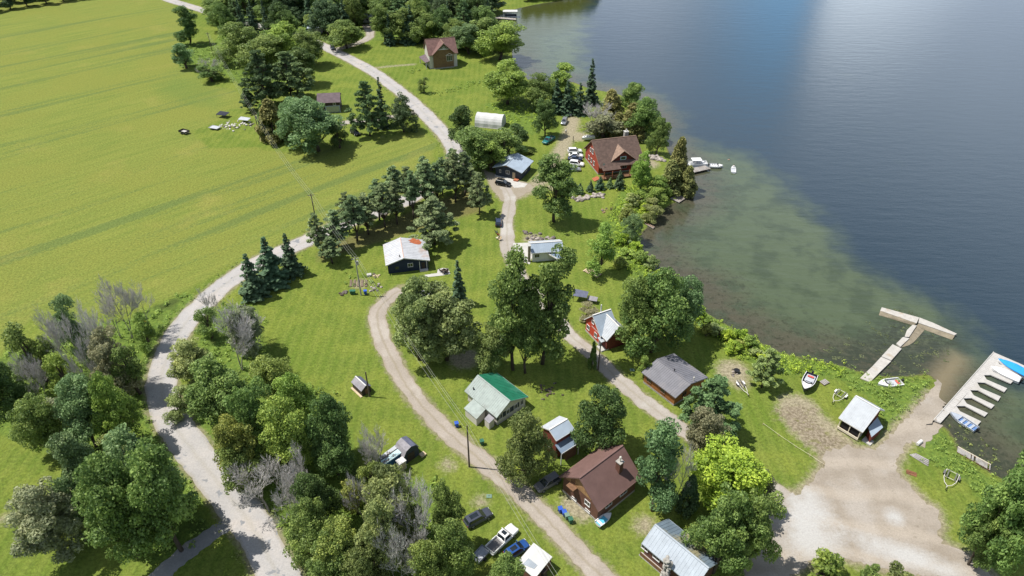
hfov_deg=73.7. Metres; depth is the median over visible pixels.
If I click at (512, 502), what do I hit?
power line
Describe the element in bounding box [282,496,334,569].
broadleaf tree
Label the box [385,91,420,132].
tree
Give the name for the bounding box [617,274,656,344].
broadleaf tree
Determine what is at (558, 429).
shed
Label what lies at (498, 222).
parked car
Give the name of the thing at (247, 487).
bare tree
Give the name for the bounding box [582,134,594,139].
beached boat
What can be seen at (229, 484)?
broadleaf tree
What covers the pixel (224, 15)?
broadleaf tree
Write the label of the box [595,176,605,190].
young spruce
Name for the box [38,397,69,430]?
scrub tree
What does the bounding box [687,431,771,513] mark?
broadleaf tree
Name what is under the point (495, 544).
pickup truck
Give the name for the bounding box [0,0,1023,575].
ground
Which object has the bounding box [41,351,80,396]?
scrub tree
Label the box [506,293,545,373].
cottonwood tree
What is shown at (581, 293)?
tarp shelter
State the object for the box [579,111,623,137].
scrub tree
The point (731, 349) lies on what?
shrub
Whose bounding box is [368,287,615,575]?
gravel drive
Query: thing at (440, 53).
brick house
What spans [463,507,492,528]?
parked car
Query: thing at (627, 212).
shrub
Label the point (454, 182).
pine tree
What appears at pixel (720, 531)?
willow tree
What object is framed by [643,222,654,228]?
plank jetty
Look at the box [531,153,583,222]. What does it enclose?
cottonwood tree
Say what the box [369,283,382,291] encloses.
stone edging
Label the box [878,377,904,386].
motor boat
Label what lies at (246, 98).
pine tree
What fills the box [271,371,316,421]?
broadleaf tree
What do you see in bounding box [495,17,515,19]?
dock
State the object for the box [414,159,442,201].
pine tree
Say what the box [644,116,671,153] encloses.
broadleaf tree
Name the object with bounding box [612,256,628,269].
shrub
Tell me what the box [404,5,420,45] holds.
spruce tree
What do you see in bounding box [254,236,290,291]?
spruce tree
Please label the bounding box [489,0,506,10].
broadleaf tree
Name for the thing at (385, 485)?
willow tree
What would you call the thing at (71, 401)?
broadleaf tree
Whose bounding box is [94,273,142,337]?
bare tree
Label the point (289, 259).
spruce tree
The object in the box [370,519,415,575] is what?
bare tree
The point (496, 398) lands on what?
cottage
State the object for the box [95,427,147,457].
scrub tree
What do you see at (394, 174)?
pine tree
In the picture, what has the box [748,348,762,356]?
shrub
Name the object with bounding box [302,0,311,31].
spruce tree
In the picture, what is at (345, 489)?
scrub tree
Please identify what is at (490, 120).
fabric shelter
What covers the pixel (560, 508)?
wheelie bin
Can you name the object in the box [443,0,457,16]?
pine tree
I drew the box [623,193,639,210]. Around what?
shrub
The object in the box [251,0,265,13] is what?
spruce tree
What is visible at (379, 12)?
broadleaf tree
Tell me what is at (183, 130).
fire pit
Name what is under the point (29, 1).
broadleaf tree
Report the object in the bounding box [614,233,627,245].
shrub
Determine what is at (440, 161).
pine tree
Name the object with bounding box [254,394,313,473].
broadleaf tree
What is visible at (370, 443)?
bare tree
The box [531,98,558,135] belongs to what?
broadleaf tree
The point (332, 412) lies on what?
broadleaf tree
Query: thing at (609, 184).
young spruce
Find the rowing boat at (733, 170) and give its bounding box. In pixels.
[731,166,735,173]
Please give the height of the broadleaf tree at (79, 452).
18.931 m
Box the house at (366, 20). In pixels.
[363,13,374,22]
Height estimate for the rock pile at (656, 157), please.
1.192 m
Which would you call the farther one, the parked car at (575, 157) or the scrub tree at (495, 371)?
the parked car at (575, 157)
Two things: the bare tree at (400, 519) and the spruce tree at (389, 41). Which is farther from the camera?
the spruce tree at (389, 41)
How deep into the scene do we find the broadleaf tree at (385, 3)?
326.01 m
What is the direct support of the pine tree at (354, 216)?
on the ground at (110, 174)
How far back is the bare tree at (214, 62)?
271.56 m
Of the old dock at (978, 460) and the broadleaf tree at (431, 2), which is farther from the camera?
the broadleaf tree at (431, 2)
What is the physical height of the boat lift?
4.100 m
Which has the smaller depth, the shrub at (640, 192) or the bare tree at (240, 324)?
the bare tree at (240, 324)
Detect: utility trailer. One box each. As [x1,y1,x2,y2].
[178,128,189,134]
[208,125,220,129]
[471,545,489,563]
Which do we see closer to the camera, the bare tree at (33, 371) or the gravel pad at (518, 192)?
the bare tree at (33, 371)
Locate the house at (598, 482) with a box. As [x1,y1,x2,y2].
[559,445,641,519]
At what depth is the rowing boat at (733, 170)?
210.55 m
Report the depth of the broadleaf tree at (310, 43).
281.04 m
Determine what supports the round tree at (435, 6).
on the ground at (110, 174)
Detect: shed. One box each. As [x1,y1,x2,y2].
[395,436,426,463]
[520,543,551,575]
[541,416,578,464]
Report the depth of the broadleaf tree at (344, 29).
302.34 m
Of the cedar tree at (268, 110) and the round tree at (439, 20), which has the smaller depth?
the cedar tree at (268, 110)
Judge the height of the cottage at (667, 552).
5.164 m
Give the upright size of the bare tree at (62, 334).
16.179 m
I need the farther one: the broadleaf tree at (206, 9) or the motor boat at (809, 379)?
the broadleaf tree at (206, 9)
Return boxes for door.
[326,106,339,112]
[407,451,414,461]
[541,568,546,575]
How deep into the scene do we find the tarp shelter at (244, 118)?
239.56 m
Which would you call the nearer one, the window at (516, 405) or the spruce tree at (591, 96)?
the window at (516, 405)
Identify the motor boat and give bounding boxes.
[708,163,722,167]
[802,371,817,391]
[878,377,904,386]
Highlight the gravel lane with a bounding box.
[499,186,790,503]
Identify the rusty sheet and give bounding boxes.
[906,469,916,476]
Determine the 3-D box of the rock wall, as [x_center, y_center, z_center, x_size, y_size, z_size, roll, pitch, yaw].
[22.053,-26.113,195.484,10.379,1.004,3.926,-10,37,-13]
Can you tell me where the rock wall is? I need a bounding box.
[571,192,605,201]
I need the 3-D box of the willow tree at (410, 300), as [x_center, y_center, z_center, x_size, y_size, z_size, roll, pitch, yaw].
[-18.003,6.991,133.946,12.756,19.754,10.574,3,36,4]
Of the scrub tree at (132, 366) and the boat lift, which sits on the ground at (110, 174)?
the scrub tree at (132, 366)
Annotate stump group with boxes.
[338,290,347,295]
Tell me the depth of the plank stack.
118.85 m
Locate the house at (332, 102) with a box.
[317,92,341,112]
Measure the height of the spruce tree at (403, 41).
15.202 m
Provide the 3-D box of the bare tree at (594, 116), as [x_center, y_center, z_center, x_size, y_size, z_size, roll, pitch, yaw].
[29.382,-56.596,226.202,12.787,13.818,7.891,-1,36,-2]
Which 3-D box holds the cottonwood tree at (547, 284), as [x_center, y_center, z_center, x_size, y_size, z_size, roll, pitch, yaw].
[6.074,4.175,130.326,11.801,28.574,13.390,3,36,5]
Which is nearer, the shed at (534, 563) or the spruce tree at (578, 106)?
the shed at (534, 563)
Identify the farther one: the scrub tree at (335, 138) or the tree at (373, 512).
the scrub tree at (335, 138)
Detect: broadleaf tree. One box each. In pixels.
[0,0,16,8]
[0,361,38,423]
[1,363,27,391]
[5,392,69,457]
[20,0,35,6]
[45,431,94,509]
[50,372,104,450]
[70,450,145,564]
[87,371,143,451]
[98,422,179,516]
[117,435,200,557]
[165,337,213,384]
[171,5,198,44]
[182,352,249,426]
[200,0,214,20]
[211,21,256,65]
[212,2,238,37]
[212,413,261,481]
[214,439,271,495]
[218,0,235,12]
[232,0,251,12]
[232,33,284,71]
[248,353,292,401]
[250,0,272,17]
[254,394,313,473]
[260,20,299,56]
[263,1,301,33]
[267,0,300,14]
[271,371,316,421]
[273,96,304,146]
[274,10,299,36]
[280,46,317,81]
[281,95,346,154]
[282,0,306,22]
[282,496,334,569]
[289,471,343,515]
[292,28,326,61]
[296,0,314,9]
[301,391,352,472]
[303,0,337,31]
[304,527,359,575]
[306,0,339,36]
[310,427,354,476]
[312,513,362,575]
[325,19,364,48]
[338,543,386,575]
[340,0,366,25]
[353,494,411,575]
[355,0,369,22]
[367,0,396,21]
[369,4,393,41]
[384,7,415,39]
[405,0,428,38]
[406,538,449,575]
[408,12,435,43]
[425,0,439,10]
[430,477,465,538]
[431,517,480,575]
[448,105,473,150]
[449,23,480,53]
[453,125,500,168]
[469,17,493,48]
[471,20,526,59]
[472,5,497,35]
[475,317,512,371]
[482,58,530,104]
[486,551,525,575]
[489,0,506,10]
[525,72,555,108]
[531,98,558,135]
[547,62,577,99]
[614,266,701,358]
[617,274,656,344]
[620,82,645,109]
[622,96,661,138]
[630,150,652,189]
[635,417,683,513]
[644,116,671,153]
[676,274,703,331]
[685,406,731,457]
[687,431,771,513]
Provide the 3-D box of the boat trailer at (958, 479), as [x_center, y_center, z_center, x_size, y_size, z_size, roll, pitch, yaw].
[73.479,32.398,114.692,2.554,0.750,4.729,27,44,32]
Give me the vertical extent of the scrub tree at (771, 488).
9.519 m
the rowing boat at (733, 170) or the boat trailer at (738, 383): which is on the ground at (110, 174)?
the boat trailer at (738, 383)
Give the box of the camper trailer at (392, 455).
[381,446,401,466]
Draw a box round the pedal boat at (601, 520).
[595,513,610,526]
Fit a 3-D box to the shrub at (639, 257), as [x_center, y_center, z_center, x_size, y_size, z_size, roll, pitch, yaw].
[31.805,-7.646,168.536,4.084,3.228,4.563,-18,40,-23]
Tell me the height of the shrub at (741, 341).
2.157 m
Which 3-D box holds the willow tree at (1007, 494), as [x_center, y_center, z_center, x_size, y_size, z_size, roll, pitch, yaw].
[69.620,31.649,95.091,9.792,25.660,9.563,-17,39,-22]
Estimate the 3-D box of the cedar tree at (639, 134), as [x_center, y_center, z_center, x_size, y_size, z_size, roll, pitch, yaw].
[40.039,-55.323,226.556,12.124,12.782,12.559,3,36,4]
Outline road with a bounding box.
[144,0,463,575]
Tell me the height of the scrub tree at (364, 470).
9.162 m
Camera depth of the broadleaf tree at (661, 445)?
103.39 m
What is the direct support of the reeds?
in the lake water
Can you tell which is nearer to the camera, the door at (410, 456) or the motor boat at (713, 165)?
the door at (410, 456)
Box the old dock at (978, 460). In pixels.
[957,446,990,470]
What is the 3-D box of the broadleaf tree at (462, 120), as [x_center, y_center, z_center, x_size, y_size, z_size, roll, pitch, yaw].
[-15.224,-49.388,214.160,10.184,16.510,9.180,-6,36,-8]
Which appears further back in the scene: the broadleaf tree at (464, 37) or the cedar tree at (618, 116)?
the broadleaf tree at (464, 37)
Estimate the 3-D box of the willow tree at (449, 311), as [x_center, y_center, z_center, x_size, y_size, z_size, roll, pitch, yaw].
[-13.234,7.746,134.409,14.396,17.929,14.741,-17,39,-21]
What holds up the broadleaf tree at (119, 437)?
on the ground at (110, 174)
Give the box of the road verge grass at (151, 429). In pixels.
[141,73,450,575]
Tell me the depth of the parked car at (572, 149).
218.61 m
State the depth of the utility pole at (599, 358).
135.38 m
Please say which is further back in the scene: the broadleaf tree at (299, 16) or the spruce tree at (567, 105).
the broadleaf tree at (299, 16)
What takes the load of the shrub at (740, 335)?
on the ground at (110, 174)
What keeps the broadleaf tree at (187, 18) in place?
on the ground at (110, 174)
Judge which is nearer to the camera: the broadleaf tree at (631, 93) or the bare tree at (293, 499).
the bare tree at (293, 499)
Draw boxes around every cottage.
[383,237,429,273]
[464,372,527,429]
[492,153,533,181]
[528,239,562,261]
[584,304,626,351]
[639,519,717,575]
[642,353,707,405]
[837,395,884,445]
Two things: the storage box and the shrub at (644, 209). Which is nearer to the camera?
the storage box
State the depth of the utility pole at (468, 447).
114.53 m
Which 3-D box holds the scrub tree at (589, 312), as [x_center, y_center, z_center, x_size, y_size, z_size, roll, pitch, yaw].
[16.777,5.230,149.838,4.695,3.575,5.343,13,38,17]
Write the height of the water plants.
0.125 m
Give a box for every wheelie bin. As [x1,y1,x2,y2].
[557,505,562,512]
[564,512,569,519]
[568,516,573,523]
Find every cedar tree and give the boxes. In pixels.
[254,98,289,144]
[256,104,275,142]
[587,341,596,370]
[599,89,624,119]
[607,112,626,137]
[618,102,649,142]
[656,159,683,196]
[666,136,687,190]
[675,474,699,520]
[677,165,698,199]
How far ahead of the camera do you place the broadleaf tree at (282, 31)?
283.81 m
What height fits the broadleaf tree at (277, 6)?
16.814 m
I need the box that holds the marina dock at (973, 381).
[933,352,1023,424]
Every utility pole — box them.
[352,257,361,294]
[365,372,369,396]
[466,425,469,467]
[597,344,600,370]
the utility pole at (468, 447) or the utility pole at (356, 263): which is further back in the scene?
the utility pole at (356, 263)
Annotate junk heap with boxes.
[219,121,254,131]
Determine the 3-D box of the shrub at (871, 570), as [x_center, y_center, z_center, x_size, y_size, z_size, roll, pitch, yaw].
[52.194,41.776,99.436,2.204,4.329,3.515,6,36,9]
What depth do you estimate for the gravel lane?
137.80 m
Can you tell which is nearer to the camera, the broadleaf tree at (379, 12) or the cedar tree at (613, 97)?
the cedar tree at (613, 97)
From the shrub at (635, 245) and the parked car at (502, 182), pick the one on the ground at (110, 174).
the shrub at (635, 245)
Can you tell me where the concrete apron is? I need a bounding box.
[495,174,526,187]
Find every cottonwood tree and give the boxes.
[483,244,539,370]
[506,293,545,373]
[517,243,577,364]
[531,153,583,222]
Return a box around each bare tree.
[6,353,44,395]
[15,359,48,400]
[32,306,67,353]
[38,313,88,371]
[56,334,97,374]
[72,298,106,344]
[93,283,125,337]
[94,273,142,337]
[119,279,154,318]
[194,57,221,77]
[195,288,217,323]
[212,304,255,370]
[222,299,262,358]
[225,460,273,511]
[248,307,264,341]
[254,454,296,504]
[271,467,305,527]
[287,439,307,483]
[338,472,370,521]
[358,423,383,460]
[359,422,388,463]
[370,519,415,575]
[379,527,430,575]
[384,476,432,542]
[398,469,420,512]
[582,99,615,136]
[664,443,696,492]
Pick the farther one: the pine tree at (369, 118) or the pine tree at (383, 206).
the pine tree at (369, 118)
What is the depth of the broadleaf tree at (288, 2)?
335.91 m
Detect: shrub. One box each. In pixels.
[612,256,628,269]
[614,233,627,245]
[616,247,634,258]
[618,207,636,220]
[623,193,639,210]
[629,241,642,251]
[631,250,649,263]
[634,188,645,201]
[638,203,653,213]
[643,255,660,272]
[696,305,707,322]
[700,323,713,336]
[702,315,717,323]
[709,322,726,336]
[720,329,735,340]
[724,338,742,354]
[734,339,743,347]
[735,329,747,339]
[743,335,759,351]
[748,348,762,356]
[807,547,845,575]
[859,563,880,575]
[887,560,914,575]
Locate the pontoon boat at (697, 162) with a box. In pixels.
[688,158,708,166]
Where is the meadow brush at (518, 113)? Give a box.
[486,98,540,129]
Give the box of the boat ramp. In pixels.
[897,379,942,447]
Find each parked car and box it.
[349,129,359,135]
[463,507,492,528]
[495,178,510,186]
[495,218,501,226]
[503,538,529,556]
[533,471,560,492]
[561,117,567,124]
[567,147,581,152]
[568,152,582,156]
[568,155,582,160]
[569,159,583,166]
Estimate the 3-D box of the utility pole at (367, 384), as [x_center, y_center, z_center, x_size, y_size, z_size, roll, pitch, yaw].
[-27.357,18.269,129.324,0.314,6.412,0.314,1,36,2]
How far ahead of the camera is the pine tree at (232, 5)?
323.73 m
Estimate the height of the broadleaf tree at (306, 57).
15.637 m
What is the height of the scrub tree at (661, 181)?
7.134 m
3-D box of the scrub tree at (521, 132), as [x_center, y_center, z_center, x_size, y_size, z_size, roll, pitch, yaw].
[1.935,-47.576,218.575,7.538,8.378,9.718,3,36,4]
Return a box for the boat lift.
[503,10,516,16]
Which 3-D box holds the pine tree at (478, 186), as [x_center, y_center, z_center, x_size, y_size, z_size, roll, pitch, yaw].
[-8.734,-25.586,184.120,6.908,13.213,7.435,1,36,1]
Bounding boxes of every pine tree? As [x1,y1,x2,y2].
[228,0,246,21]
[238,49,284,103]
[238,89,258,110]
[264,51,315,98]
[305,213,327,257]
[316,236,342,263]
[323,209,351,246]
[334,191,351,232]
[338,194,368,240]
[344,81,388,135]
[356,193,378,234]
[367,178,388,220]
[370,182,395,227]
[381,165,403,212]
[387,0,407,18]
[387,181,404,224]
[399,166,419,205]
[401,170,420,218]
[406,195,459,249]
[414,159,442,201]
[415,155,431,184]
[429,162,451,201]
[436,156,444,194]
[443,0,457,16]
[443,148,453,165]
[444,149,468,201]
[453,0,472,27]
[453,151,474,195]
[461,167,475,200]
[467,172,491,214]
[480,1,496,14]
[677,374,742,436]
[745,347,784,387]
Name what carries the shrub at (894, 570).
on the ground at (110, 174)
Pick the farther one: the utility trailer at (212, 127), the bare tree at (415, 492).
the utility trailer at (212, 127)
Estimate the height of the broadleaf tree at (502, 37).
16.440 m
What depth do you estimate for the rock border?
176.83 m
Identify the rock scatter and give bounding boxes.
[522,230,541,238]
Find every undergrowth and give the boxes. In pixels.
[3,292,468,574]
[179,30,301,81]
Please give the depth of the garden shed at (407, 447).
117.76 m
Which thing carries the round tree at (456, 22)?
on the ground at (110, 174)
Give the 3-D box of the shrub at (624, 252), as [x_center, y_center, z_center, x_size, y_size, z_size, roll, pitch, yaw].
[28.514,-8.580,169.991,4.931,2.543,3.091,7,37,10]
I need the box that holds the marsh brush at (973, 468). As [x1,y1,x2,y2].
[836,365,998,496]
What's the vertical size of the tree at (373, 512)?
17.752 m
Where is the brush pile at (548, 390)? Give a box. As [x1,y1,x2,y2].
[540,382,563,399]
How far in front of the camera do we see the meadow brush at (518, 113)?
247.89 m
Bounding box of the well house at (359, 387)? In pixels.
[351,376,370,397]
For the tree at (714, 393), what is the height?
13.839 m
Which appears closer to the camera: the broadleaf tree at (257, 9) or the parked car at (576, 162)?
the parked car at (576, 162)
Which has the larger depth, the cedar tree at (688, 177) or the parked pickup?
the parked pickup
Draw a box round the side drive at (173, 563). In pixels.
[149,519,229,575]
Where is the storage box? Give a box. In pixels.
[396,457,406,471]
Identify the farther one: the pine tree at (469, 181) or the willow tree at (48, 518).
the pine tree at (469, 181)
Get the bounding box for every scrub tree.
[0,321,54,384]
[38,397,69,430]
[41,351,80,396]
[48,475,89,529]
[60,372,111,410]
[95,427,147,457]
[109,346,144,394]
[129,312,155,352]
[162,384,189,424]
[170,43,194,68]
[193,306,216,338]
[196,65,225,81]
[329,124,348,147]
[340,479,366,515]
[356,460,381,489]
[415,321,448,356]
[416,77,428,92]
[472,141,507,170]
[476,355,500,373]
[489,127,522,159]
[509,123,528,152]
[578,301,598,322]
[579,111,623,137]
[585,221,615,275]
[637,355,651,372]
[640,186,668,206]
[640,197,664,223]
[647,175,672,195]
[757,468,777,515]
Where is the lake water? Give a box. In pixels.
[497,0,1023,477]
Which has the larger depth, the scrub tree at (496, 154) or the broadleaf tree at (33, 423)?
the scrub tree at (496, 154)
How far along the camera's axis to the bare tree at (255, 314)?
140.02 m
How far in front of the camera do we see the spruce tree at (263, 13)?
315.63 m
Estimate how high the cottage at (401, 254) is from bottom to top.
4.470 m
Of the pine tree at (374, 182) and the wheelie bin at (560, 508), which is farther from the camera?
the pine tree at (374, 182)
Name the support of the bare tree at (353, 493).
on the ground at (110, 174)
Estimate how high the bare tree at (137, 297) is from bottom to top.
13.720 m
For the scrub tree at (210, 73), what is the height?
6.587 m
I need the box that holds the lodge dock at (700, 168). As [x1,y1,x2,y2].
[694,166,710,172]
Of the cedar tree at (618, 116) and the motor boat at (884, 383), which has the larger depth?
the cedar tree at (618, 116)
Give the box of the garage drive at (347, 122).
[340,111,415,124]
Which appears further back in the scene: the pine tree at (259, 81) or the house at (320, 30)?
the house at (320, 30)
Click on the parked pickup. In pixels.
(547, 139)
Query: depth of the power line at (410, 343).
130.31 m
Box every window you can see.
[497,412,503,420]
[504,407,511,415]
[512,402,518,410]
[584,499,589,507]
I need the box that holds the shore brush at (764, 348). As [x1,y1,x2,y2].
[605,185,846,376]
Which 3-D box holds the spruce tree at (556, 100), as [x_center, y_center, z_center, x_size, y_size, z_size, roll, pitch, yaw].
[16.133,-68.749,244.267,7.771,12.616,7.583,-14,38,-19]
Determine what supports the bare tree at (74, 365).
on the ground at (110, 174)
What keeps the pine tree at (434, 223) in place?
on the ground at (110, 174)
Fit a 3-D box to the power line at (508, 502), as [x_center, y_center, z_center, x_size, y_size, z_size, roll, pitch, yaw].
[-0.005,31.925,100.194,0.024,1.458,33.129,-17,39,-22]
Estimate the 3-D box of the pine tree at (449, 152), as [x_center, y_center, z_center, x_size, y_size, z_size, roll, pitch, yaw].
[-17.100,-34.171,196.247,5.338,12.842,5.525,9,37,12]
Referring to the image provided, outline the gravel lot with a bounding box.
[744,392,991,575]
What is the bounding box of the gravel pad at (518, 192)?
[484,170,533,200]
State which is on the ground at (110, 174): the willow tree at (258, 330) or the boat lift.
the willow tree at (258, 330)
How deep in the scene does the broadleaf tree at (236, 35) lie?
282.13 m
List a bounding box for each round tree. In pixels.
[48,293,91,360]
[205,0,220,28]
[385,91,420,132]
[416,0,436,38]
[428,4,455,40]
[430,0,451,27]
[439,17,466,49]
[451,0,473,20]
[464,6,492,29]
[470,0,489,17]
[495,405,556,487]
[570,383,627,452]
[620,213,643,244]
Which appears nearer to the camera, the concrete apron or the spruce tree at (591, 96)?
the concrete apron
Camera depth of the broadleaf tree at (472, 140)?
203.05 m
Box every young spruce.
[586,180,594,192]
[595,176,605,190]
[605,178,614,188]
[613,170,625,189]
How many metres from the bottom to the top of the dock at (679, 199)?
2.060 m
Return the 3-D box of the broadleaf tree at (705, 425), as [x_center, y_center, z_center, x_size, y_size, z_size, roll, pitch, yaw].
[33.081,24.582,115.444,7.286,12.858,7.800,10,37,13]
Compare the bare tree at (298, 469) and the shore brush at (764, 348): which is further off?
the shore brush at (764, 348)
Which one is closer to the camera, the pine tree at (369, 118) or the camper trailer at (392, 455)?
the camper trailer at (392, 455)
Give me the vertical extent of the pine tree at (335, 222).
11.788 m
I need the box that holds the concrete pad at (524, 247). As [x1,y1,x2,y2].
[513,243,530,263]
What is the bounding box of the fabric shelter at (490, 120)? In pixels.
[475,112,505,129]
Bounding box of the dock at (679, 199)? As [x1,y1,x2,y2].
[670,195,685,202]
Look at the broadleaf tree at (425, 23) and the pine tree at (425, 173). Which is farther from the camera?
the broadleaf tree at (425, 23)
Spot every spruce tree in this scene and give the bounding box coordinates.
[236,0,245,31]
[238,253,272,303]
[245,8,258,36]
[247,0,260,31]
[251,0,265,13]
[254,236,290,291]
[260,1,270,35]
[280,233,307,280]
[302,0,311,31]
[339,0,351,26]
[376,77,389,129]
[384,14,396,46]
[396,10,409,45]
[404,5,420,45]
[451,260,467,300]
[547,78,564,114]
[558,80,575,116]
[572,83,587,117]
[582,58,600,107]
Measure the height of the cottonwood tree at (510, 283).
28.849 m
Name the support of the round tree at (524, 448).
on the ground at (110, 174)
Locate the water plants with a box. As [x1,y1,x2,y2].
[818,309,1001,469]
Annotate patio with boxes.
[425,268,449,276]
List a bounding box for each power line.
[358,261,466,423]
[469,434,552,573]
[470,429,557,574]
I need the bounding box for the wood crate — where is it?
[820,379,829,385]
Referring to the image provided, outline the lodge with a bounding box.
[584,129,644,180]
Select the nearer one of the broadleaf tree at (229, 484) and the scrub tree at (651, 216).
the broadleaf tree at (229, 484)
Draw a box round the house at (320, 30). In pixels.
[307,24,322,34]
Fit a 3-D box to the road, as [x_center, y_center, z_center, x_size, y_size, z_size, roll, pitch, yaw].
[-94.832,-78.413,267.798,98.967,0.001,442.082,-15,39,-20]
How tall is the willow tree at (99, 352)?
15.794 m
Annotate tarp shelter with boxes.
[216,111,229,117]
[238,117,250,121]
[573,289,587,299]
[587,295,597,301]
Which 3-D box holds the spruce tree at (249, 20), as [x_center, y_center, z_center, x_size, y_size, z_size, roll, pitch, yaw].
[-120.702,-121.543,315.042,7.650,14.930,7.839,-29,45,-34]
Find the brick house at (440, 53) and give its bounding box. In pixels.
[419,37,457,68]
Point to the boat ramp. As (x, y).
(911, 430)
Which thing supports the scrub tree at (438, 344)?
on the ground at (110, 174)
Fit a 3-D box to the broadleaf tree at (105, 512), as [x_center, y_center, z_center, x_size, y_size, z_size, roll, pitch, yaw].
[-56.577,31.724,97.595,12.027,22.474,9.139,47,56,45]
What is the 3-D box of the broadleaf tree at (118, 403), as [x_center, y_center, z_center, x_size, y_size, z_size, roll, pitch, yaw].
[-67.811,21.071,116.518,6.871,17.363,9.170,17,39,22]
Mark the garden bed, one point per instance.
(358, 283)
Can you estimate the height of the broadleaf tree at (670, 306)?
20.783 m
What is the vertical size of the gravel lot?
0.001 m
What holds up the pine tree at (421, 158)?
on the ground at (110, 174)
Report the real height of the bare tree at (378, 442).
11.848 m
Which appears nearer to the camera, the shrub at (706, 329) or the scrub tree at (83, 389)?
the scrub tree at (83, 389)
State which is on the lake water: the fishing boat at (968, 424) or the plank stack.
the fishing boat at (968, 424)
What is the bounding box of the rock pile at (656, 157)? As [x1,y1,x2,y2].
[649,154,665,161]
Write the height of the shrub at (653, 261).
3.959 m
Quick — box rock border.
[529,236,555,240]
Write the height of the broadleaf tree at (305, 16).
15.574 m
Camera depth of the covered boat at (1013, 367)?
137.03 m
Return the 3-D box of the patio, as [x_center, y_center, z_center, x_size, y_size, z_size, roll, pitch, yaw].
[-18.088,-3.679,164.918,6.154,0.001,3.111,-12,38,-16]
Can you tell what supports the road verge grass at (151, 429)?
on the ground at (110, 174)
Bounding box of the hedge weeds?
[344,67,483,287]
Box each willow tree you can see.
[2,476,87,564]
[87,324,144,395]
[222,305,264,358]
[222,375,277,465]
[361,462,422,542]
[390,274,450,362]
[402,280,482,360]
[679,481,766,573]
[727,488,786,575]
[956,449,1023,575]
[964,498,1019,571]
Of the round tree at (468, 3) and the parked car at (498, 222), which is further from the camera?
the round tree at (468, 3)
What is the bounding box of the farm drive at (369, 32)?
[337,24,374,49]
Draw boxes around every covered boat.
[990,366,1023,383]
[997,358,1023,378]
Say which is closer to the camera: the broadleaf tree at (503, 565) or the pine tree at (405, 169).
the broadleaf tree at (503, 565)
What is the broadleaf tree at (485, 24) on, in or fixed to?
on the ground at (110, 174)
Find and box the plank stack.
[910,453,928,465]
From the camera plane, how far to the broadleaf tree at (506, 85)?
245.56 m
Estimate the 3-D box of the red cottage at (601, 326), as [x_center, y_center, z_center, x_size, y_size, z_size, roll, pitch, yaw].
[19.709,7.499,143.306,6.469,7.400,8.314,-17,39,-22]
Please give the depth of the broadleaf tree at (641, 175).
191.39 m
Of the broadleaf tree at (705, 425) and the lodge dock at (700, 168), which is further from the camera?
the lodge dock at (700, 168)
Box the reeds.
[861,372,1020,479]
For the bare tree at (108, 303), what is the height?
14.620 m
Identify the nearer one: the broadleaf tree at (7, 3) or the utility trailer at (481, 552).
the utility trailer at (481, 552)
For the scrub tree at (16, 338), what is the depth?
126.98 m
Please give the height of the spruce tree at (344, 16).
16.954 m
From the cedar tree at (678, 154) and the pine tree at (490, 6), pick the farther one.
the pine tree at (490, 6)
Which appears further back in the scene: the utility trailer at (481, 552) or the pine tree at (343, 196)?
the pine tree at (343, 196)
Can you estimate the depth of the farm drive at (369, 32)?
323.05 m
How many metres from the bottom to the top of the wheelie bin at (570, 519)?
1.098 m
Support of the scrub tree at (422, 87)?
on the ground at (110, 174)
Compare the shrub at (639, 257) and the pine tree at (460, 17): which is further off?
the pine tree at (460, 17)
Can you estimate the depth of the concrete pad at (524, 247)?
173.88 m
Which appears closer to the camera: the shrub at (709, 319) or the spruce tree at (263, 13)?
the shrub at (709, 319)
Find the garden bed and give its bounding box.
[349,279,366,286]
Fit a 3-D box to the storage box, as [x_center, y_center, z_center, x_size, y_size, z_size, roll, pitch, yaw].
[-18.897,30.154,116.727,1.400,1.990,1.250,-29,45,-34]
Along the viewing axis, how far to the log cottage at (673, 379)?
131.09 m
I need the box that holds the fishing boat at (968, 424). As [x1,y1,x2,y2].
[950,412,979,431]
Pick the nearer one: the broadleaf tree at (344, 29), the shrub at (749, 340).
the shrub at (749, 340)
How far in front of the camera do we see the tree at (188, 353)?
129.10 m
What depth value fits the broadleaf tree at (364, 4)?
337.92 m
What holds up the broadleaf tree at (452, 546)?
on the ground at (110, 174)
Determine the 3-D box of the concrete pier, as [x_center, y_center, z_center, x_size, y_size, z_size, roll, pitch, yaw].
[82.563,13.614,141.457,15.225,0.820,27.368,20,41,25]
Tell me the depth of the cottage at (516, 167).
205.16 m
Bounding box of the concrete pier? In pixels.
[861,307,956,381]
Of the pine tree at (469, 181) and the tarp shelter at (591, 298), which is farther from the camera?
the pine tree at (469, 181)
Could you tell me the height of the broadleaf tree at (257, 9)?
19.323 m
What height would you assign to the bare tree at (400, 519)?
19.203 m
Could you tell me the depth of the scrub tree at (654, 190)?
187.88 m
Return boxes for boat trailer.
[736,379,749,395]
[832,389,847,403]
[943,469,960,489]
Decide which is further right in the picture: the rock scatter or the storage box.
the rock scatter
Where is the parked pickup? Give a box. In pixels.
[542,135,555,143]
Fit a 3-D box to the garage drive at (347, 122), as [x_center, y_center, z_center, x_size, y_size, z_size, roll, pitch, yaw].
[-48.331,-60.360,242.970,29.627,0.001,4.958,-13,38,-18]
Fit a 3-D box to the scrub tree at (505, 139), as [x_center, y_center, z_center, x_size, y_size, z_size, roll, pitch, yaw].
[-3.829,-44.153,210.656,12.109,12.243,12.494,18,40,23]
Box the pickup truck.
[485,523,518,555]

